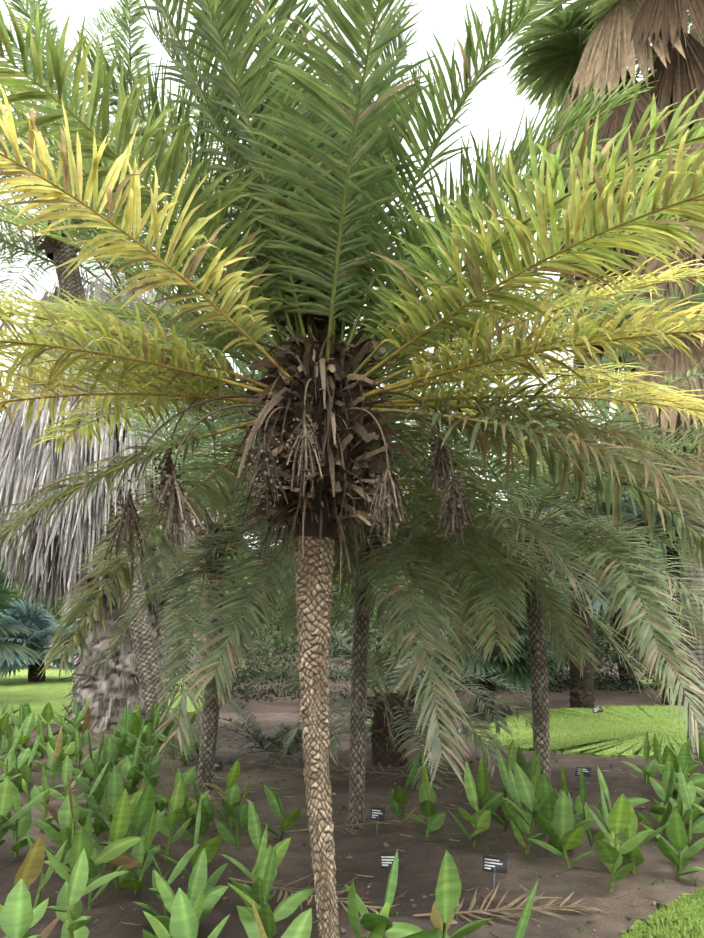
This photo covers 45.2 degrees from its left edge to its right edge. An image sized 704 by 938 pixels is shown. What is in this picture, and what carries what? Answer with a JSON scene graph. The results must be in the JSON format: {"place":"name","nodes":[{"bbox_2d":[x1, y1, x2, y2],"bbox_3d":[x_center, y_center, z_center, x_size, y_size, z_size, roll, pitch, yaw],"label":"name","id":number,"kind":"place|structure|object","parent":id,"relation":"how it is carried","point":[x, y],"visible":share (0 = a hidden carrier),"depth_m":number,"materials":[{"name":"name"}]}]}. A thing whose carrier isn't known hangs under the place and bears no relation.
{"place":"outdoors","nodes":[
{"label":"outdoors","id":0,"kind":"place"},
{"bbox_2d":[0,669,203,723],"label":"lawn","id":1,"kind":"structure","parent":0,"point":[17,697],"depth_m":14.95,"materials":[{"name":"green plant"}]},
{"bbox_2d":[0,563,43,663],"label":"fan palm leaves","id":2,"kind":"object","parent":1,"relation":"on","point":[5,594],"visible":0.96,"depth_m":13.95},
{"bbox_2d":[27,639,45,681],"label":"palm trunk","id":3,"kind":"object","parent":1,"relation":"on","point":[33,673],"visible":0.4,"depth_m":17.21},
{"bbox_2d":[0,598,79,678],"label":"palm fronds","id":4,"kind":"object","parent":1,"relation":"on","point":[42,622],"visible":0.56,"depth_m":16.92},
{"bbox_2d":[0,668,703,937],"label":"lawn grass","id":5,"kind":"structure","parent":1,"relation":"on","point":[695,905],"depth_m":9.56,"materials":[{"name":"green plant"}]},
{"bbox_2d":[0,490,665,622],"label":"background trees","id":6,"kind":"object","parent":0,"point":[246,584],"depth_m":75.59,"materials":[{"name":"green plant"}]},
{"bbox_2d":[0,385,667,630],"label":"trees","id":7,"kind":"object","parent":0,"point":[346,567],"depth_m":54.44,"materials":[{"name":"green plant"}]},
{"bbox_2d":[0,0,691,548],"label":"sky","id":8,"kind":"structure","parent":0,"point":[495,106],"materials":[{"name":"white"}]},
{"bbox_2d":[0,712,703,937],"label":"soil bed","id":9,"kind":"object","parent":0,"point":[422,858],"depth_m":5.44,"materials":[{"name":"brown soil"}]},
{"bbox_2d":[214,761,222,778],"bbox_3d":[-1.266,2.818,7.794,0.147,0.229,0.052,2,-9,-15],"label":"plant label","id":10,"kind":"object","parent":9,"relation":"on","point":[218,766],"visible":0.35,"depth_m":7.81,"materials":[{"name":"black plastic"}]},
{"bbox_2d":[193,693,506,772],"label":"cycad fronds","id":11,"kind":"object","parent":9,"relation":"on","point":[282,737],"visible":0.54,"depth_m":8.78,"materials":[{"name":"green plant"}]},
{"bbox_2d":[197,694,491,769],"bbox_3d":[-0.008,2.779,9.217,3.295,0.654,2.160,5,-10,-29],"label":"cycad rachis","id":12,"kind":"object","parent":11,"relation":"attached to","point":[274,743],"visible":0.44,"depth_m":8.72,"materials":[{"name":"green plant"}]},
{"bbox_2d":[0,723,699,937],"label":"ground debris","id":13,"kind":"object","parent":9,"relation":"on","point":[526,880],"visible":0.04,"depth_m":5.56,"materials":[{"name":"brown plant"}]},
{"bbox_2d":[4,731,697,937],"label":"fallen fronds","id":14,"kind":"object","parent":9,"relation":"on","point":[453,922],"visible":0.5,"depth_m":4.68,"materials":[{"name":"brown plant"}]},
{"bbox_2d":[0,0,703,937],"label":"palm","id":15,"kind":"object","parent":9,"relation":"on","point":[312,132],"depth_m":3.92,"materials":[{"name":"green plant"}]},
{"bbox_2d":[199,306,450,594],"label":"palm boots","id":16,"kind":"object","parent":15,"relation":"attached to","point":[329,506],"visible":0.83,"depth_m":4.12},
{"bbox_2d":[104,378,477,570],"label":"dead flower stalks","id":17,"kind":"object","parent":16,"relation":"attached to","point":[172,494],"visible":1,"depth_m":3.87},
{"bbox_2d":[0,0,703,651],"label":"palm rachis","id":18,"kind":"object","parent":15,"relation":"attached to","point":[332,328],"visible":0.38,"depth_m":4.13,"materials":[{"name":"green plant"}]},
{"bbox_2d":[0,692,703,937],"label":"canna plant","id":19,"kind":"object","parent":9,"relation":"on","point":[193,907],"depth_m":5.36,"materials":[{"name":"green plant"}]},
{"bbox_2d":[74,221,679,828],"bbox_3d":[0.093,0.660,6.697,4.908,4.152,4.791,0,-9,2],"label":"palm","id":20,"kind":"object","parent":9,"relation":"on","point":[222,679],"depth_m":5.45,"materials":[{"name":"green plant"}]},
{"bbox_2d":[344,497,399,559],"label":"palm boots","id":21,"kind":"object","parent":20,"relation":"attached to","point":[375,543],"visible":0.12,"depth_m":6.46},
{"bbox_2d":[107,264,658,750],"bbox_3d":[0.117,0.247,6.527,3.998,3.159,4.432,5,-10,-27],"label":"cluster palm rachis","id":22,"kind":"object","parent":20,"relation":"attached to","point":[399,556],"visible":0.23,"depth_m":5.90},
{"bbox_2d":[371,807,384,833],"bbox_3d":[0.186,2.541,6.043,0.107,0.229,0.048,0,-9,-1],"label":"plant label","id":23,"kind":"object","parent":9,"relation":"on","point":[377,814],"visible":0.92,"depth_m":6.05,"materials":[{"name":"black plastic"}]},
{"bbox_2d":[379,854,403,867],"bbox_3d":[0.233,2.375,4.957,0.143,0.217,0.062,1,-9,-7],"label":"plant label","id":24,"kind":"object","parent":9,"relation":"on","point":[386,860],"visible":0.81,"depth_m":4.97,"materials":[{"name":"black plastic"}]},
{"bbox_2d":[457,728,467,739],"bbox_3d":[1.308,3.167,9.976,0.140,0.223,0.051,1,-9,-4],"label":"plant label","id":25,"kind":"object","parent":9,"relation":"on","point":[458,729],"visible":0.35,"depth_m":9.98,"materials":[{"name":"grey plastic"}]},
{"bbox_2d":[258,260,703,783],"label":"palm","id":26,"kind":"object","parent":9,"relation":"on","point":[666,629],"depth_m":6.12,"materials":[{"name":"green plant"}]},
{"bbox_2d":[330,282,703,719],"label":"cluster palm rachis","id":27,"kind":"object","parent":26,"relation":"attached to","point":[548,514],"visible":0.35,"depth_m":6.92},
{"bbox_2d":[501,504,559,578],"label":"palm boots","id":28,"kind":"object","parent":26,"relation":"attached to","point":[528,541],"visible":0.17,"depth_m":6.98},
{"bbox_2d":[482,855,506,887],"bbox_3d":[0.826,2.358,4.880,0.146,0.227,0.052,-1,-9,8],"label":"plant label","id":29,"kind":"object","parent":9,"relation":"on","point":[495,864],"visible":0.94,"depth_m":4.88,"materials":[{"name":"black plastic"}]},
{"bbox_2d":[575,767,591,776],"bbox_3d":[2.073,2.785,7.564,0.142,0.223,0.054,-5,-10,30],"label":"plant label","id":30,"kind":"object","parent":9,"relation":"on","point":[587,771],"visible":0.67,"depth_m":7.57,"materials":[{"name":"black plastic"}]},
{"bbox_2d":[592,706,602,714],"bbox_3d":[3.479,3.481,11.976,0.145,0.229,0.049,1,-9,-4],"label":"plant label","id":31,"kind":"object","parent":9,"relation":"on","point":[597,709],"visible":0.9,"depth_m":11.98,"materials":[{"name":"grey plastic"}]},
{"bbox_2d":[538,0,703,512],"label":"washingtonia dead leaves","id":32,"kind":"object","parent":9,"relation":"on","point":[624,30],"visible":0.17,"depth_m":8.87,"materials":[{"name":"brown plant"}]},
{"bbox_2d":[619,889,703,937],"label":"lawn","id":33,"kind":"structure","parent":9,"relation":"on","point":[658,905],"depth_m":4.26,"materials":[{"name":"green plant"}]},
{"bbox_2d":[674,460,703,764],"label":"palm trunk","id":34,"kind":"object","parent":9,"relation":"on","point":[698,651],"visible":0.02,"depth_m":8.85,"materials":[{"name":"brown plant"}]},
{"bbox_2d":[497,0,693,116],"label":"green washingtonia leaves","id":35,"kind":"object","parent":34,"relation":"attached to","point":[551,62],"visible":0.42,"depth_m":10.20,"materials":[{"name":"green plant"}]},
{"bbox_2d":[550,2,694,134],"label":"washingtonia petioles","id":36,"kind":"object","parent":34,"relation":"attached to","point":[691,26],"visible":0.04,"depth_m":10.14,"materials":[{"name":"plant"}]},
{"bbox_2d":[20,621,685,713],"bbox_3d":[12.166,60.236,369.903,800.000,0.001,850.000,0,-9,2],"label":"soil","id":37,"kind":"structure","parent":0,"point":[558,700],"depth_m":14.93,"materials":[{"name":"brown soil"}]},
{"bbox_2d":[58,591,81,666],"bbox_3d":[-7.242,0.740,22.891,0.935,9.059,0.849,0,-9,2],"label":"palm tree","id":38,"kind":"object","parent":37,"relation":"on","point":[67,608],"depth_m":22.10,"materials":[{"name":"green plant"}]},
{"bbox_2d":[12,633,206,666],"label":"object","id":39,"kind":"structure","parent":37,"relation":"on","point":[70,661],"depth_m":21.44,"materials":[{"name":"green plant"}]},
{"bbox_2d":[0,0,250,740],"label":"tall palm","id":40,"kind":"object","parent":37,"relation":"on","point":[141,629],"depth_m":10.26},
{"bbox_2d":[28,219,80,259],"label":"palm boots","id":41,"kind":"object","parent":40,"relation":"on","point":[49,245],"visible":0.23,"depth_m":10.97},
{"bbox_2d":[0,1,201,298],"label":"tall palm rachis","id":42,"kind":"object","parent":40,"relation":"on","point":[55,168],"visible":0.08,"depth_m":10.87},
{"bbox_2d":[0,0,377,733],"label":"palm","id":43,"kind":"object","parent":37,"relation":"on","point":[113,690],"depth_m":10.86,"materials":[{"name":"green plant"}]},
{"bbox_2d":[0,276,228,613],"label":"dead palm fronds","id":44,"kind":"object","parent":43,"relation":"attached to","point":[48,561],"visible":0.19,"depth_m":10.54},
{"bbox_2d":[0,0,230,301],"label":"palm rachis","id":45,"kind":"object","parent":43,"relation":"on","point":[106,273],"visible":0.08,"depth_m":11.72,"materials":[{"name":"green plant"}]},
{"bbox_2d":[31,304,468,790],"bbox_3d":[-0.957,0.627,7.678,4.451,4.530,5.214,0,-9,2],"label":"palm","id":46,"kind":"object","parent":37,"relation":"on","point":[185,725],"depth_m":6.65,"materials":[{"name":"green plant"}]},
{"bbox_2d":[186,513,242,582],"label":"palm boots","id":47,"kind":"object","parent":46,"relation":"attached to","point":[217,554],"visible":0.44,"depth_m":7.67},
{"bbox_2d":[60,327,438,737],"bbox_3d":[-1.009,0.415,7.602,4.104,3.898,4.445,-4,-10,25],"label":"cluster palm rachis","id":48,"kind":"object","parent":46,"relation":"attached to","point":[211,520],"visible":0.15,"depth_m":7.49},
{"bbox_2d":[0,547,684,703],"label":"hedge shrubs","id":49,"kind":"object","parent":37,"relation":"on","point":[277,647],"visible":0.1,"depth_m":17.38,"materials":[{"name":"green plant"}]},
{"bbox_2d":[246,609,532,789],"bbox_3d":[0.415,2.496,8.771,3.244,2.104,3.141,0,-9,2],"label":"palm","id":50,"kind":"object","parent":37,"relation":"on","point":[388,677],"depth_m":8.21,"materials":[{"name":"green plant"}]},
{"bbox_2d":[257,614,532,772],"bbox_3d":[0.309,2.436,8.639,3.220,1.889,2.533,-7,-12,38],"label":"cluster palm rachis","id":51,"kind":"object","parent":50,"relation":"attached to","point":[402,695],"visible":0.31,"depth_m":8.54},
{"bbox_2d":[366,685,426,751],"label":"palm boots","id":52,"kind":"object","parent":50,"relation":"attached to","point":[381,725],"visible":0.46,"depth_m":8.52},
{"bbox_2d":[474,644,498,714],"bbox_3d":[1.993,3.157,12.547,0.427,1.092,0.302,4,-10,-22],"label":"palm trunk","id":53,"kind":"object","parent":37,"relation":"on","point":[489,684],"visible":0.25,"depth_m":12.45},
{"bbox_2d":[422,589,557,693],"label":"fan palm leaves","id":54,"kind":"object","parent":37,"relation":"on","point":[520,673],"visible":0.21,"depth_m":12.08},
{"bbox_2d":[463,638,517,666],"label":"fan palm petioles","id":55,"kind":"object","parent":54,"relation":"attached to","point":[483,649],"visible":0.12,"depth_m":12.46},
{"bbox_2d":[569,496,595,707],"bbox_3d":[3.585,2.108,13.279,0.465,3.362,0.400,0,-9,2],"label":"palm trunk","id":56,"kind":"object","parent":37,"relation":"on","point":[582,693],"visible":0.27,"depth_m":13.01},
{"bbox_2d":[551,517,666,614],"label":"fan palm leaves","id":57,"kind":"object","parent":37,"relation":"on","point":[595,605],"visible":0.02,"depth_m":16.23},
{"bbox_2d":[611,599,634,687],"bbox_3d":[5.322,3.172,16.795,0.506,2.376,0.296,-6,-11,32],"label":"palm trunk","id":58,"kind":"object","parent":37,"relation":"on","point":[629,671],"visible":0.27,"depth_m":16.60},
{"bbox_2d":[595,496,677,592],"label":"fan palm leaves","id":59,"kind":"object","parent":37,"relation":"on","point":[640,516],"visible":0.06,"depth_m":13.97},
{"bbox_2d":[661,535,683,704],"bbox_3d":[5.333,2.504,14.022,0.536,2.824,0.343,-4,-10,22],"label":"palm trunk","id":60,"kind":"object","parent":37,"relation":"on","point":[675,552],"visible":0.19,"depth_m":13.93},
{"bbox_2d":[470,705,687,759],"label":"lawn","id":61,"kind":"structure","parent":0,"point":[597,742],"depth_m":10.45,"materials":[{"name":"green plant"}]},
{"bbox_2d":[505,441,647,550],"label":"fan palm leaves","id":62,"kind":"object","parent":61,"relation":"on","point":[603,508],"visible":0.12,"depth_m":13.05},
{"bbox_2d":[635,676,684,687],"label":"lawn","id":63,"kind":"structure","parent":0,"point":[650,680],"depth_m":17.17,"materials":[{"name":"green plant"}]},
{"bbox_2d":[682,13,703,46],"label":"washingtonia plumes","id":64,"kind":"object","parent":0,"point":[692,30],"depth_m":9.18,"materials":[{"name":"plant"}]}
]}

